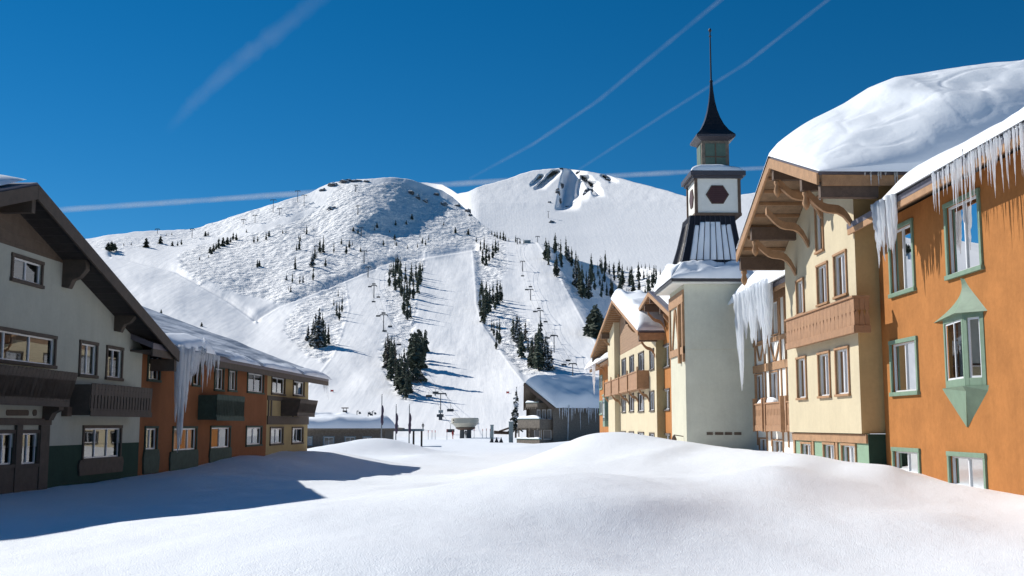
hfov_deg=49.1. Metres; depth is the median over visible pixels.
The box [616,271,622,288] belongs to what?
conifer
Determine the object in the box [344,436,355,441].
window
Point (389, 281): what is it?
conifer
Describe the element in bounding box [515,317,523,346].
conifer
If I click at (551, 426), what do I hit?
chalet
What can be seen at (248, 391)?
window
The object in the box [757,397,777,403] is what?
balcony snow
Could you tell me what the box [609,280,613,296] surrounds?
conifer
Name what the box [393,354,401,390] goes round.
conifer
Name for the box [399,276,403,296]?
conifer
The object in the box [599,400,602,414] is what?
window
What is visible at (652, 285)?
conifer
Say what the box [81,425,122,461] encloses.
window
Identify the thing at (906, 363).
window
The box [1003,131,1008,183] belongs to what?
icicle
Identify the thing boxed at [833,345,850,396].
window
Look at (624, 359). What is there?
window
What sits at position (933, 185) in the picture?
icicle
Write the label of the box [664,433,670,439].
window
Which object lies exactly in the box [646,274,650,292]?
conifer
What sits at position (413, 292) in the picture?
conifer
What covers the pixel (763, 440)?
window
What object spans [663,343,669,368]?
window
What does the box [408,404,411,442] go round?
flagpole
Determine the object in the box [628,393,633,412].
window
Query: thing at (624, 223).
summit
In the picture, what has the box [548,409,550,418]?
window
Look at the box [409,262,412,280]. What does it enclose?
conifer
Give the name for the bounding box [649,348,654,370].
window
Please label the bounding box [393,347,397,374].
conifer
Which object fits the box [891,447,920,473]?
window
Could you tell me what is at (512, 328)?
conifer
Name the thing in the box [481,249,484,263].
conifer
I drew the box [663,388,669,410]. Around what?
window
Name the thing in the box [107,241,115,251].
conifer
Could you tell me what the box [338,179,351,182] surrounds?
rock outcrop
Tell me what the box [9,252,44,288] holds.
window
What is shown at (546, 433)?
window
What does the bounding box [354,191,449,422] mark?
lift rope
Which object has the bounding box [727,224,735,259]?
snow strip
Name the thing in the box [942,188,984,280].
window
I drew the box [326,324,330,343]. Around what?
conifer
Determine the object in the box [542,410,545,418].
window
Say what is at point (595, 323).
conifer
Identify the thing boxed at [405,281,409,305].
conifer
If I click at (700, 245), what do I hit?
snow strip
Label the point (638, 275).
conifer
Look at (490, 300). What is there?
conifer
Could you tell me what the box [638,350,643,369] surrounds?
window
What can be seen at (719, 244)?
snow strip
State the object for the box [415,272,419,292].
conifer
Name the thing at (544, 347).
conifer
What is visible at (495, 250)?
conifer
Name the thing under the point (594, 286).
conifer
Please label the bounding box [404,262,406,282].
conifer
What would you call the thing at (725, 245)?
snow strip
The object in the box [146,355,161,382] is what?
window
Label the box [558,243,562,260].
conifer
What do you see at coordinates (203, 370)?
icicle
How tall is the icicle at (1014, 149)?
1.196 m
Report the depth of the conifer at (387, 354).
405.17 m
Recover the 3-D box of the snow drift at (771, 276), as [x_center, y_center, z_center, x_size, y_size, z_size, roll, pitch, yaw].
[12.666,-1.294,46.147,5.163,2.776,12.464,0,-7,-1]
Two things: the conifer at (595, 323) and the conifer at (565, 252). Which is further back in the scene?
the conifer at (565, 252)
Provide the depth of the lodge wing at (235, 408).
50.89 m
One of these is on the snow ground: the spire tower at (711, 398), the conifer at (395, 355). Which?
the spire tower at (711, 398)
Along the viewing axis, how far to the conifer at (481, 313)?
504.21 m
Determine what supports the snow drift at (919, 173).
on the orange building at (952, 302)
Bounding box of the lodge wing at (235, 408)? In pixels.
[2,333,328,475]
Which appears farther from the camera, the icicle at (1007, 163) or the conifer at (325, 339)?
the conifer at (325, 339)
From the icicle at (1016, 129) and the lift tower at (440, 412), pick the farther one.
the lift tower at (440, 412)
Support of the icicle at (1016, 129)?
hanging from the snow drift at (919, 173)
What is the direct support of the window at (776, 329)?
in the half timbered wing at (771, 427)
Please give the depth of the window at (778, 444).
47.42 m
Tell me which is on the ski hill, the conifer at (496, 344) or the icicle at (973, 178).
the conifer at (496, 344)
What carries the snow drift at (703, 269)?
on the spire tower at (711, 398)
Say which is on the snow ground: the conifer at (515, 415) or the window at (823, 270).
the conifer at (515, 415)
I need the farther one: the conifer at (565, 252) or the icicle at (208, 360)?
the conifer at (565, 252)
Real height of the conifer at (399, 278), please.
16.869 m
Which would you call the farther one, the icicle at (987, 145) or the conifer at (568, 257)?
the conifer at (568, 257)
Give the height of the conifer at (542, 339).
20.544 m
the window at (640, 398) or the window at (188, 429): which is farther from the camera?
the window at (640, 398)
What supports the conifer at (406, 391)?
on the ski hill
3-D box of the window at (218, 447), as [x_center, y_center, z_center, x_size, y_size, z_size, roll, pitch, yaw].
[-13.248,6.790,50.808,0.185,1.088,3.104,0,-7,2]
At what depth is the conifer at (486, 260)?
667.94 m
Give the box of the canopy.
[393,425,423,445]
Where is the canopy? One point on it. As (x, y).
(414, 430)
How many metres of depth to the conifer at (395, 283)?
580.24 m
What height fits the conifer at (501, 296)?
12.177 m
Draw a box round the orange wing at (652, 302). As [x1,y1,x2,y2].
[638,291,756,449]
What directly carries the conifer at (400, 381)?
on the ski hill
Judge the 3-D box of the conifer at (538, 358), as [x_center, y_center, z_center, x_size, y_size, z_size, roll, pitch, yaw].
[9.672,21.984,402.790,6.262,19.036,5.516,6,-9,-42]
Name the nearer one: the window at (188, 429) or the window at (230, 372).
the window at (188, 429)
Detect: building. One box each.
[307,407,404,448]
[736,157,907,464]
[847,127,1023,494]
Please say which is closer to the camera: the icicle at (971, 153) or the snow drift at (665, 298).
the icicle at (971, 153)
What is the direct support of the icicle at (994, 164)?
hanging from the snow drift at (919, 173)
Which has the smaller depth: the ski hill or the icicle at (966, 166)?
the icicle at (966, 166)
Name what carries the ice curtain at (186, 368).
hanging from the lodge wing at (235, 408)
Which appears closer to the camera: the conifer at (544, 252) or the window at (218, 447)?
the window at (218, 447)
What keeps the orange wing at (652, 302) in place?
on the snow ground
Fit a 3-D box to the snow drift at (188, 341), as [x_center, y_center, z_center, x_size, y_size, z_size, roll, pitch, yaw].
[-12.973,2.149,44.669,1.202,0.791,3.900,0,-7,2]
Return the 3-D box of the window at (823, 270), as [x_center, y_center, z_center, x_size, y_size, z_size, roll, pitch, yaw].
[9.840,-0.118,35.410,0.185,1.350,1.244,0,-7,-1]
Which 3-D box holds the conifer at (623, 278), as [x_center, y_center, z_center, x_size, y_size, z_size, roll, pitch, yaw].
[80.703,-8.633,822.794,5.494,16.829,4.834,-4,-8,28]
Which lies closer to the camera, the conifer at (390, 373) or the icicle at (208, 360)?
the icicle at (208, 360)
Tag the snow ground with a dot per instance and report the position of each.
(614, 504)
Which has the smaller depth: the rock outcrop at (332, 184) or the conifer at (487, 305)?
the conifer at (487, 305)
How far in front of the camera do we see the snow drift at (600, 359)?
103.15 m
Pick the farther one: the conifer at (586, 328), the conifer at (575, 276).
the conifer at (575, 276)
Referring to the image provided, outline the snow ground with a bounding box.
[0,432,1023,575]
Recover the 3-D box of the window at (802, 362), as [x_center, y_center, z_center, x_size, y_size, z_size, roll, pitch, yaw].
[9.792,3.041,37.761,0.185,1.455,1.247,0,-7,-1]
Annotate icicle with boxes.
[202,354,204,390]
[207,353,209,380]
[591,364,595,390]
[932,171,933,203]
[934,172,935,197]
[937,176,939,213]
[950,162,952,183]
[952,163,953,200]
[953,157,956,215]
[956,158,957,193]
[960,157,962,203]
[962,149,967,222]
[965,157,967,187]
[968,151,970,214]
[970,151,973,176]
[973,150,974,174]
[973,152,974,195]
[978,146,980,176]
[981,144,983,158]
[986,139,988,171]
[988,142,990,179]
[989,139,994,188]
[993,137,995,197]
[995,136,997,154]
[999,136,1003,188]
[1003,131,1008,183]
[1004,132,1006,169]
[1005,132,1007,150]
[1007,130,1009,159]
[1013,126,1015,180]
[1015,126,1017,152]
[1019,122,1022,168]
[1021,121,1023,168]
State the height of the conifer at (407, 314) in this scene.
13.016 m
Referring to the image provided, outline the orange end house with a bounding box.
[589,360,608,432]
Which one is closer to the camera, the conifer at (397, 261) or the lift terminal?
the lift terminal
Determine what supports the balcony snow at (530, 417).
on the chalet
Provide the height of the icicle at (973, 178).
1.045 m
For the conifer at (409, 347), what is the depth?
407.71 m
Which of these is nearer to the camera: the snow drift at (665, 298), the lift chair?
the snow drift at (665, 298)
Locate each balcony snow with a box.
[516,437,540,438]
[517,415,541,418]
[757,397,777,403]
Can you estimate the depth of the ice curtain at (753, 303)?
46.58 m
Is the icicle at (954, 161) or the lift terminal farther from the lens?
the lift terminal
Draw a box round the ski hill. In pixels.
[86,177,659,436]
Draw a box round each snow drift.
[0,175,26,185]
[142,306,303,372]
[165,333,215,354]
[226,351,260,365]
[259,360,301,373]
[297,368,331,379]
[308,412,394,427]
[526,374,598,407]
[584,352,623,369]
[611,289,664,329]
[654,262,680,290]
[654,291,669,303]
[671,260,753,277]
[691,164,743,170]
[728,270,784,304]
[736,60,1023,248]
[882,107,1023,199]
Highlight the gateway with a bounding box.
[490,421,512,442]
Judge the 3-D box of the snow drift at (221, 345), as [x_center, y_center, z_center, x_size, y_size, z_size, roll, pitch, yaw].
[-17.503,1.567,55.715,11.020,4.629,30.078,0,-7,2]
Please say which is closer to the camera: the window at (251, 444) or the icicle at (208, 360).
the icicle at (208, 360)
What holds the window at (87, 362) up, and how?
in the gabled lodge
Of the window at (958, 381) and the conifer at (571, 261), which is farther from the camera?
the conifer at (571, 261)
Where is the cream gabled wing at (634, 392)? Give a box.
[590,300,665,438]
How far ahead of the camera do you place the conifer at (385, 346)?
415.78 m
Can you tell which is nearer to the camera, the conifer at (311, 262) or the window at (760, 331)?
the window at (760, 331)
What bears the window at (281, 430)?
in the lodge wing at (235, 408)
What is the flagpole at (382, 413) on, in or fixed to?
on the snow ground
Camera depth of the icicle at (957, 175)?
24.57 m
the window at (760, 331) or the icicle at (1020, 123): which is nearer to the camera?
the icicle at (1020, 123)
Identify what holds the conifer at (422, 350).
on the ski hill
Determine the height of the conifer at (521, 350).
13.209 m
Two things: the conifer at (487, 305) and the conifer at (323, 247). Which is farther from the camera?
the conifer at (323, 247)
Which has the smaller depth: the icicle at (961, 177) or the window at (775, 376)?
the icicle at (961, 177)
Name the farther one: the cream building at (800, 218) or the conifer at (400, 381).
the conifer at (400, 381)
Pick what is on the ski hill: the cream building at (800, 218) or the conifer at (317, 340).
the conifer at (317, 340)
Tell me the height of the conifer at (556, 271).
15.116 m
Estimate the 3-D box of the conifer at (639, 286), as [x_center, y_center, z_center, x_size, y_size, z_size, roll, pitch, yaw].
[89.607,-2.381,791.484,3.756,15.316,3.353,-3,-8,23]
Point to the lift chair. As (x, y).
(449, 430)
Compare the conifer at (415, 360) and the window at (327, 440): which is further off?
the conifer at (415, 360)
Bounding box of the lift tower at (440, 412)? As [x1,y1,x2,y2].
[434,393,446,419]
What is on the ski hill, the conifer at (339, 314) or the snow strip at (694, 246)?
the conifer at (339, 314)
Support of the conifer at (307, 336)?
on the ski hill
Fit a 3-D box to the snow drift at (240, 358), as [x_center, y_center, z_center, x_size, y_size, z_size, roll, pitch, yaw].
[-12.484,3.172,51.131,0.820,0.529,4.972,0,-7,2]
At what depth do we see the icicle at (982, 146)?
23.32 m
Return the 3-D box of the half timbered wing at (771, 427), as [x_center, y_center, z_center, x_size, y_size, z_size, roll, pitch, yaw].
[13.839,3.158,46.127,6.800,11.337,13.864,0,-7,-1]
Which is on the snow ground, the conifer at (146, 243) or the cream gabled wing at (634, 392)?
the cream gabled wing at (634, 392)
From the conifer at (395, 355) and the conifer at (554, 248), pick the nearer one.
the conifer at (395, 355)
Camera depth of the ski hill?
572.36 m
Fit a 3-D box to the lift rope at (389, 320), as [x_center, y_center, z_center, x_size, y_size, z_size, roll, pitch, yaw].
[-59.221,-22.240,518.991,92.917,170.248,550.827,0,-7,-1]
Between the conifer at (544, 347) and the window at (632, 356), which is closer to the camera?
the window at (632, 356)
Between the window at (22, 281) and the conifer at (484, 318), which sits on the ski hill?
the conifer at (484, 318)
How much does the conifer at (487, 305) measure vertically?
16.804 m
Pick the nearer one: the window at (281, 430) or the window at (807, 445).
the window at (807, 445)
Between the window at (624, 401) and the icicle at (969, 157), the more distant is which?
the window at (624, 401)
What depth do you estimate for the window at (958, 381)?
26.54 m
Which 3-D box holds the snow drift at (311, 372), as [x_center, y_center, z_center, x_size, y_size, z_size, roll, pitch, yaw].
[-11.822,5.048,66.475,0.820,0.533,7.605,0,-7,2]
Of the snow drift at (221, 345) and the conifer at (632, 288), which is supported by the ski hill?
the conifer at (632, 288)
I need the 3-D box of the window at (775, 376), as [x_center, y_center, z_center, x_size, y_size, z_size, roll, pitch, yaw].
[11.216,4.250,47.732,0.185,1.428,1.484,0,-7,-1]
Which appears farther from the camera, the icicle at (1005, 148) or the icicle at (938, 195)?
the icicle at (938, 195)
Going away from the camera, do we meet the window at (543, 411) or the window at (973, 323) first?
the window at (973, 323)
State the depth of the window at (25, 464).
32.47 m
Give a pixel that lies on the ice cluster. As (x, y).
(884, 217)
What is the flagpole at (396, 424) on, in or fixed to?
on the snow ground
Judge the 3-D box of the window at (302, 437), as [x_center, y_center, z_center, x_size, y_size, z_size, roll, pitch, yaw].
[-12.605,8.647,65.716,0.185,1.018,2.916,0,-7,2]
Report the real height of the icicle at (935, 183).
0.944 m
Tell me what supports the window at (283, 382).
in the lodge wing at (235, 408)
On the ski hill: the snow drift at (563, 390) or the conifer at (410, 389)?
the conifer at (410, 389)
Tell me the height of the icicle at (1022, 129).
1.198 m
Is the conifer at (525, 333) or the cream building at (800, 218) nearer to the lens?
the cream building at (800, 218)
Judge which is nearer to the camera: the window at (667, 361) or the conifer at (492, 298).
the window at (667, 361)
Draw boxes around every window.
[0,326,57,368]
[0,430,15,468]
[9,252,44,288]
[21,430,39,467]
[77,340,98,378]
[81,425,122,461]
[104,345,124,380]
[143,426,158,451]
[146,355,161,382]
[171,426,197,452]
[191,364,201,386]
[209,426,231,450]
[213,367,224,391]
[227,369,237,391]
[245,426,262,446]
[246,372,264,394]
[269,427,283,445]
[271,376,285,395]
[291,427,303,444]
[293,380,304,396]
[307,436,312,445]
[323,436,334,445]
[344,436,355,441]
[534,430,541,438]
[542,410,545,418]
[543,430,550,438]
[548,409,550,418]
[599,375,602,389]
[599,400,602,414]
[621,357,625,375]
[621,395,625,412]
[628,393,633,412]
[629,354,633,372]
[637,392,643,412]
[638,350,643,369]
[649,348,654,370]
[649,390,654,411]
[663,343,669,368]
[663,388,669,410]
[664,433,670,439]
[754,373,763,401]
[757,320,762,342]
[758,437,767,450]
[769,370,778,400]
[771,299,778,335]
[771,439,783,451]
[795,277,804,315]
[795,356,807,399]
[800,442,811,454]
[814,195,824,254]
[815,260,829,307]
[816,350,831,398]
[822,442,835,458]
[832,249,848,299]
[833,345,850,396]
[840,443,856,461]
[888,218,916,298]
[888,336,919,396]
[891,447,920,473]
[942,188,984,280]
[943,314,965,387]
[946,451,987,488]
[962,312,986,385]
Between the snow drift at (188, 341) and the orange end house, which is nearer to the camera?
the snow drift at (188, 341)
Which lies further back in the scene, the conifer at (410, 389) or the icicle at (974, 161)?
the conifer at (410, 389)
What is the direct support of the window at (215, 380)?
in the lodge wing at (235, 408)
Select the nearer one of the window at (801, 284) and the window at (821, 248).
the window at (821, 248)
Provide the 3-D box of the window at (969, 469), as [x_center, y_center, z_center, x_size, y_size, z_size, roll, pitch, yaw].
[10.624,4.665,26.057,0.185,1.670,2.172,0,-7,-1]
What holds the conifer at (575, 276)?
on the ski hill
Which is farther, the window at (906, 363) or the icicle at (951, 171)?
the window at (906, 363)
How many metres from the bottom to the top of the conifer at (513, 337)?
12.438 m
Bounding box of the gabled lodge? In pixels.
[0,182,179,493]
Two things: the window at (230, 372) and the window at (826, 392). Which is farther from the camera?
the window at (230, 372)
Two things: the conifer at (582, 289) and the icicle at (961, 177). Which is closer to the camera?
the icicle at (961, 177)
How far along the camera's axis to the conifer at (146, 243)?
693.26 m
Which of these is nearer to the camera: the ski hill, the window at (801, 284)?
the window at (801, 284)
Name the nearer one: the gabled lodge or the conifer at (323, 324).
the gabled lodge
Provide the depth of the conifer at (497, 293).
557.67 m
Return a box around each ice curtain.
[174,337,206,451]
[733,278,772,387]
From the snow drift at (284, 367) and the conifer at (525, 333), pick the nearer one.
the snow drift at (284, 367)
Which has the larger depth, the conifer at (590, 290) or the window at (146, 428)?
the conifer at (590, 290)
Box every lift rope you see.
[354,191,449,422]
[358,195,456,413]
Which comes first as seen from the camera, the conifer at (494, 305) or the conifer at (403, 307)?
the conifer at (403, 307)
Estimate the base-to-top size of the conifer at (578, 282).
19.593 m
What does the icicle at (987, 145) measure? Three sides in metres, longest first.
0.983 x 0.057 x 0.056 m
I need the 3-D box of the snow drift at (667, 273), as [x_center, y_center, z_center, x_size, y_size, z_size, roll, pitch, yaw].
[7.517,-0.669,54.173,0.736,1.109,5.300,0,-7,-1]
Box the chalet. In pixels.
[517,383,599,443]
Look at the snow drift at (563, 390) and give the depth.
173.71 m
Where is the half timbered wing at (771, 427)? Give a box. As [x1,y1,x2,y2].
[752,277,793,452]
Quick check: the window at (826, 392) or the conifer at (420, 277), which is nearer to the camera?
the window at (826, 392)
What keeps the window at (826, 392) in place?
in the cream building at (800, 218)
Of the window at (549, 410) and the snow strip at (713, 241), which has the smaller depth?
the snow strip at (713, 241)
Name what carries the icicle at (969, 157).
hanging from the snow drift at (919, 173)
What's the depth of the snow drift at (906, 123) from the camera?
32.08 m
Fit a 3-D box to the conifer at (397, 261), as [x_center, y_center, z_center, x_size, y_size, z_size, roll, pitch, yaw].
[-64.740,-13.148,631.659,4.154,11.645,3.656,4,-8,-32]
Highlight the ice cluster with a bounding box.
[870,193,897,265]
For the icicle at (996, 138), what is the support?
hanging from the snow drift at (919, 173)
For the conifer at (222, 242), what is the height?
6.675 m
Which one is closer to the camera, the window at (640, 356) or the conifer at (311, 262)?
the window at (640, 356)
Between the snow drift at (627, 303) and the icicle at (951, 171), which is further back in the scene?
the snow drift at (627, 303)
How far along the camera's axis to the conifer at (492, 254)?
686.59 m
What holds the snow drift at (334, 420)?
on the building at (317, 437)
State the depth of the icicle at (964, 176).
24.18 m
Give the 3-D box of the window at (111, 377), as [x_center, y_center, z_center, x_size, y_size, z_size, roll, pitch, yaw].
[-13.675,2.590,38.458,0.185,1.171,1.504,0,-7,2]
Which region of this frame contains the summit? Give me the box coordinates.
[422,168,754,272]
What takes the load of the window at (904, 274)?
in the orange building at (952, 302)
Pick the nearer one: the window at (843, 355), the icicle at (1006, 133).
the icicle at (1006, 133)
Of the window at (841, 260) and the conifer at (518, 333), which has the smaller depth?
the window at (841, 260)
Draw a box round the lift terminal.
[451,418,478,437]
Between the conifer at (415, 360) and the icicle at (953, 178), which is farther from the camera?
the conifer at (415, 360)
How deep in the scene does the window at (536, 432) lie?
174.91 m
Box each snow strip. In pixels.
[690,225,698,259]
[697,222,704,259]
[704,222,709,259]
[710,222,716,259]
[716,222,722,259]
[721,224,729,259]
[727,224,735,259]
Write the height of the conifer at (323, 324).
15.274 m
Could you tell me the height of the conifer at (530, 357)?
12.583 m
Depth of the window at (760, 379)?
50.75 m
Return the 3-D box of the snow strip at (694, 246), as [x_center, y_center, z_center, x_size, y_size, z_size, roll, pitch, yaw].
[8.643,-2.162,52.810,0.237,1.742,0.794,-4,-8,32]
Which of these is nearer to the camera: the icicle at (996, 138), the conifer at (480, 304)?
the icicle at (996, 138)
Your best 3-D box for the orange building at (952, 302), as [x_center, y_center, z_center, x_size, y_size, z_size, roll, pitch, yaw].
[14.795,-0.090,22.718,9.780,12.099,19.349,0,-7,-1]
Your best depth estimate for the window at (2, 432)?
31.13 m
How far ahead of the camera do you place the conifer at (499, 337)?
460.25 m
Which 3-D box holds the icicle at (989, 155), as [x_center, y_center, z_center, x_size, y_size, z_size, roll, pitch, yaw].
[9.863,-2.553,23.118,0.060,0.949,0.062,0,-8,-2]
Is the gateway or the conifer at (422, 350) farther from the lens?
the conifer at (422, 350)
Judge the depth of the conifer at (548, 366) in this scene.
399.44 m
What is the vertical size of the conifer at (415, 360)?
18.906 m
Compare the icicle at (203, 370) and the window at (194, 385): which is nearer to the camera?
the icicle at (203, 370)
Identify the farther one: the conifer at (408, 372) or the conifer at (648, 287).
the conifer at (648, 287)
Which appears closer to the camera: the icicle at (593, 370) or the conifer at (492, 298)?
the icicle at (593, 370)
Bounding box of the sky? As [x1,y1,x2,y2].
[0,0,1023,238]
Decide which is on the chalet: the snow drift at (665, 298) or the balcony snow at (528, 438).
the balcony snow at (528, 438)
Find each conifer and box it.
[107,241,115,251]
[143,238,149,247]
[220,237,225,245]
[305,324,309,340]
[308,313,316,342]
[309,252,315,266]
[309,308,326,347]
[319,313,325,346]
[322,235,324,252]
[322,322,327,346]
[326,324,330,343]
[337,301,341,320]
[382,334,389,368]
[382,337,386,361]
[386,337,395,380]
[387,265,390,285]
[390,337,397,360]
[391,261,394,276]
[392,259,397,289]
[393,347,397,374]
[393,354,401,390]
[396,255,398,272]
[396,348,411,394]
[397,259,400,287]
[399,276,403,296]
[401,290,405,314]
[403,368,409,399]
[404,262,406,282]
[404,294,409,319]
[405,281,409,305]
[406,333,413,364]
[407,357,413,391]
[408,277,410,297]
[408,333,427,382]
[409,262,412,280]
[409,367,412,392]
[411,273,415,298]
[415,262,422,284]
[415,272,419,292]
[415,329,427,368]
[423,329,429,351]
[478,291,481,308]
[479,289,486,321]
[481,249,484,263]
[483,304,485,323]
[484,248,487,265]
[484,285,490,314]
[488,285,492,311]
[491,244,494,257]
[491,286,494,302]
[493,238,496,253]
[493,279,500,304]
[493,294,496,309]
[494,332,497,348]
[497,318,501,343]
[498,281,502,302]
[508,387,522,437]
[510,319,514,335]
[511,315,518,341]
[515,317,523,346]
[517,327,526,357]
[522,321,528,340]
[527,337,533,367]
[531,323,544,369]
[533,319,547,364]
[540,337,546,369]
[542,238,549,259]
[542,343,554,370]
[552,241,556,252]
[553,254,559,276]
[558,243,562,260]
[564,239,566,256]
[565,246,570,260]
[569,247,573,266]
[572,260,578,287]
[576,265,580,291]
[578,266,586,298]
[582,309,593,336]
[585,276,593,297]
[587,304,602,338]
[593,272,596,289]
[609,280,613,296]
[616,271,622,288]
[621,267,625,285]
[630,280,636,291]
[636,262,640,279]
[637,277,640,289]
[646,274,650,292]
[650,273,653,287]
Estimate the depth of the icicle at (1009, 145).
22.24 m
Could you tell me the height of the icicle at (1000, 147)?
1.200 m
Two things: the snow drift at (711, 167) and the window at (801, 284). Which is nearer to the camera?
the window at (801, 284)
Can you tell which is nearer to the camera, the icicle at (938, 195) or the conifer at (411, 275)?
the icicle at (938, 195)
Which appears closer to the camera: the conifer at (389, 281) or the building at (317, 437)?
the building at (317, 437)
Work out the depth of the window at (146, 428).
42.19 m
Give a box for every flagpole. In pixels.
[381,394,383,437]
[395,404,397,439]
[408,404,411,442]
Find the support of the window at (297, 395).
in the lodge wing at (235, 408)
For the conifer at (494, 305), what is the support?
on the ski hill
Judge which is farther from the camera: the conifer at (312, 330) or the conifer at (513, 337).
the conifer at (513, 337)
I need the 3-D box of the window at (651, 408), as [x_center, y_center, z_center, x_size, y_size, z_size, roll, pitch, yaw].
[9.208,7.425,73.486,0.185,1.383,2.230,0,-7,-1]
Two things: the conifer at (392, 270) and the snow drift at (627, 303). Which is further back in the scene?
the conifer at (392, 270)
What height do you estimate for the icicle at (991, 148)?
1.222 m
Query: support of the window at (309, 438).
in the building at (317, 437)
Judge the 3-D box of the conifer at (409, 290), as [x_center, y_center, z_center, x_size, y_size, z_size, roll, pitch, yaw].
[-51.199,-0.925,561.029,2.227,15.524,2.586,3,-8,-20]
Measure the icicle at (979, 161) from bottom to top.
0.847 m
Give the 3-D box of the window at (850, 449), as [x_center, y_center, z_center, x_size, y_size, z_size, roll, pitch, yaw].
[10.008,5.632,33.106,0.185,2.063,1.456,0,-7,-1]
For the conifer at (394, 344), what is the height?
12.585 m
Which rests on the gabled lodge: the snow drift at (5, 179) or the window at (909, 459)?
the snow drift at (5, 179)
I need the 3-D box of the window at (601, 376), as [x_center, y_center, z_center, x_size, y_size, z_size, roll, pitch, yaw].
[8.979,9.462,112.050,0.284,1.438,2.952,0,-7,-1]
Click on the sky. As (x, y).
(129, 115)
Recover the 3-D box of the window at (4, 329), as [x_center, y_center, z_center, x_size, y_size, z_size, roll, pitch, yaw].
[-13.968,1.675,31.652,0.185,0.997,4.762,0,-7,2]
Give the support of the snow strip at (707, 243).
on the spire tower at (711, 398)
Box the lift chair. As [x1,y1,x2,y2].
[446,423,454,431]
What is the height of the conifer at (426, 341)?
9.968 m
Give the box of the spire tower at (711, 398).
[655,28,755,449]
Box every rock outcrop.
[327,182,337,186]
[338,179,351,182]
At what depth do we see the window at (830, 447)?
35.30 m

